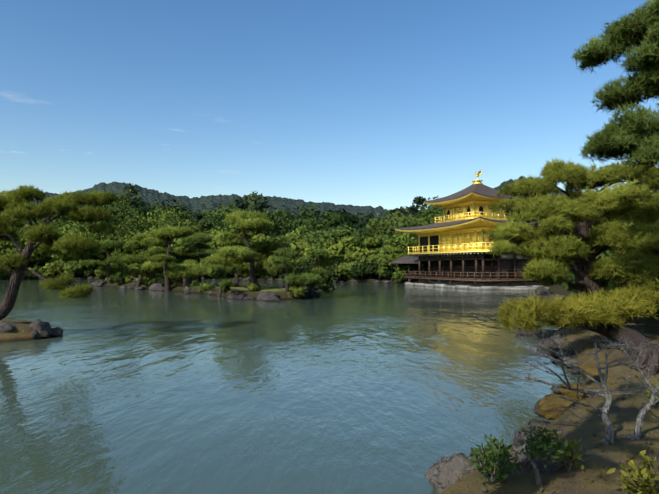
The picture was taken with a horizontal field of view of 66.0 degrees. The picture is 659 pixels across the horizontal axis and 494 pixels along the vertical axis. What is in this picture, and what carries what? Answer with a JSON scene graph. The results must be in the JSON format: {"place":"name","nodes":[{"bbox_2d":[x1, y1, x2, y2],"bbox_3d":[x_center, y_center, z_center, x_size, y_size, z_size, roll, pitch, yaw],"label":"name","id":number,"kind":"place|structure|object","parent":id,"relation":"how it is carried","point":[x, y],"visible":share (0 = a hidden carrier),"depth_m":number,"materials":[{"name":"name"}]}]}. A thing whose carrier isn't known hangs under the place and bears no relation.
{"place":"outdoors","nodes":[
{"label":"outdoors","id":0,"kind":"place"},
{"bbox_2d":[31,182,388,217],"bbox_3d":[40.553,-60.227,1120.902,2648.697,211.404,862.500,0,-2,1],"label":"hills","id":1,"kind":"structure","parent":0,"point":[151,195],"depth_m":1129.20,"materials":[{"name":"green plant"}]},
{"bbox_2d":[0,279,583,493],"bbox_3d":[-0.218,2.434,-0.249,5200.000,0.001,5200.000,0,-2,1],"label":"pond water","id":2,"kind":"structure","parent":0,"point":[366,388],"depth_m":10.09,"materials":[{"name":"teal liquid"}]},
{"bbox_2d":[83,176,571,265],"bbox_3d":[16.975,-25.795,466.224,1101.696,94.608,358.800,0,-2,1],"label":"hills","id":3,"kind":"structure","parent":0,"point":[211,206],"depth_m":473.32,"materials":[{"name":"green plant"}]},
{"bbox_2d":[0,268,658,493],"bbox_3d":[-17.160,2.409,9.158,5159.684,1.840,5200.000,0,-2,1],"label":"ground","id":4,"kind":"structure","parent":0,"point":[623,417],"depth_m":6.21,"materials":[{"name":"brown soil"}]},
{"bbox_2d":[0,184,119,319],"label":"leaning pine","id":5,"kind":"object","parent":4,"relation":"on","point":[18,201],"depth_m":16.39,"materials":[{"name":"green plant"}]},
{"bbox_2d":[21,269,95,301],"bbox_3d":[-8.745,1.043,16.199,2.931,1.425,1.196,0,-2,1],"label":"pine bough","id":6,"kind":"object","parent":5,"relation":"attached to","point":[76,291],"depth_m":16.00,"materials":[{"name":"green plant"}]},
{"bbox_2d":[80,209,336,298],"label":"island pine","id":7,"kind":"object","parent":4,"relation":"on","point":[154,259],"depth_m":46.63,"materials":[{"name":"green plant"}]},
{"bbox_2d":[90,277,343,300],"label":"shoreline rocks","id":8,"kind":"object","parent":4,"relation":"on","point":[264,296],"visible":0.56,"depth_m":40.35,"materials":[{"name":"grey stone"}]},
{"bbox_2d":[0,183,562,283],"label":"tree belt","id":9,"kind":"object","parent":4,"relation":"on","point":[359,246],"depth_m":92.23,"materials":[{"name":"green plant"}]},
{"bbox_2d":[0,319,584,493],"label":"bank rocks","id":10,"kind":"object","parent":4,"relation":"on","point":[443,473],"visible":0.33,"depth_m":5.43,"materials":[{"name":"grey stone"}]},
{"bbox_2d":[39,276,563,335],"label":"shore rocks","id":11,"kind":"object","parent":4,"relation":"on","point":[541,290],"visible":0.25,"depth_m":43.37,"materials":[{"name":"grey stone"}]},
{"bbox_2d":[390,170,554,290],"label":"golden pavilion","id":12,"kind":"structure","parent":4,"relation":"on","point":[455,244],"depth_m":56.65,"materials":[{"name":"gold metal"}]},
{"bbox_2d":[455,327,658,493],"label":"fallen leaves","id":13,"kind":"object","parent":4,"relation":"on","point":[540,485],"depth_m":6.25,"materials":[{"name":"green plant"}]},
{"bbox_2d":[464,384,658,493],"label":"shrub","id":14,"kind":"object","parent":4,"relation":"on","point":[541,444],"depth_m":4.42,"materials":[{"name":"green plant"}]},
{"bbox_2d":[537,365,600,419],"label":"moss mounds","id":15,"kind":"object","parent":4,"relation":"on","point":[552,400],"visible":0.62,"depth_m":7.35,"materials":[{"name":"plant"}]},
{"bbox_2d":[482,341,658,493],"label":"bank pebbles","id":16,"kind":"object","parent":4,"relation":"on","point":[484,489],"visible":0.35,"depth_m":5.82,"materials":[{"name":"stone"}]},
{"bbox_2d":[487,157,658,329],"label":"bank pine","id":17,"kind":"object","parent":4,"relation":"on","point":[620,233],"depth_m":14.59,"materials":[{"name":"green plant"}]},
{"bbox_2d":[492,280,658,375],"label":"pine branch","id":18,"kind":"object","parent":4,"relation":"on","point":[599,306],"depth_m":11.79,"materials":[{"name":"green plant"}]},
{"bbox_2d":[495,315,658,443],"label":"bare shrubs","id":19,"kind":"object","parent":4,"relation":"on","point":[610,435],"visible":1,"depth_m":5.51,"materials":[{"name":"grey plant"}]},
{"bbox_2d":[558,191,658,316],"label":"bank bush","id":20,"kind":"object","parent":4,"relation":"on","point":[606,284],"depth_m":22.84,"materials":[{"name":"green plant"}]},
{"bbox_2d":[0,0,658,209],"label":"sky","id":21,"kind":"structure","parent":0,"point":[387,104],"materials":[{"name":"blue"}]},
{"bbox_2d":[572,0,658,171],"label":"tall pine","id":22,"kind":"object","parent":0,"point":[637,143],"depth_m":10.56,"materials":[{"name":"green plant"}]}
]}

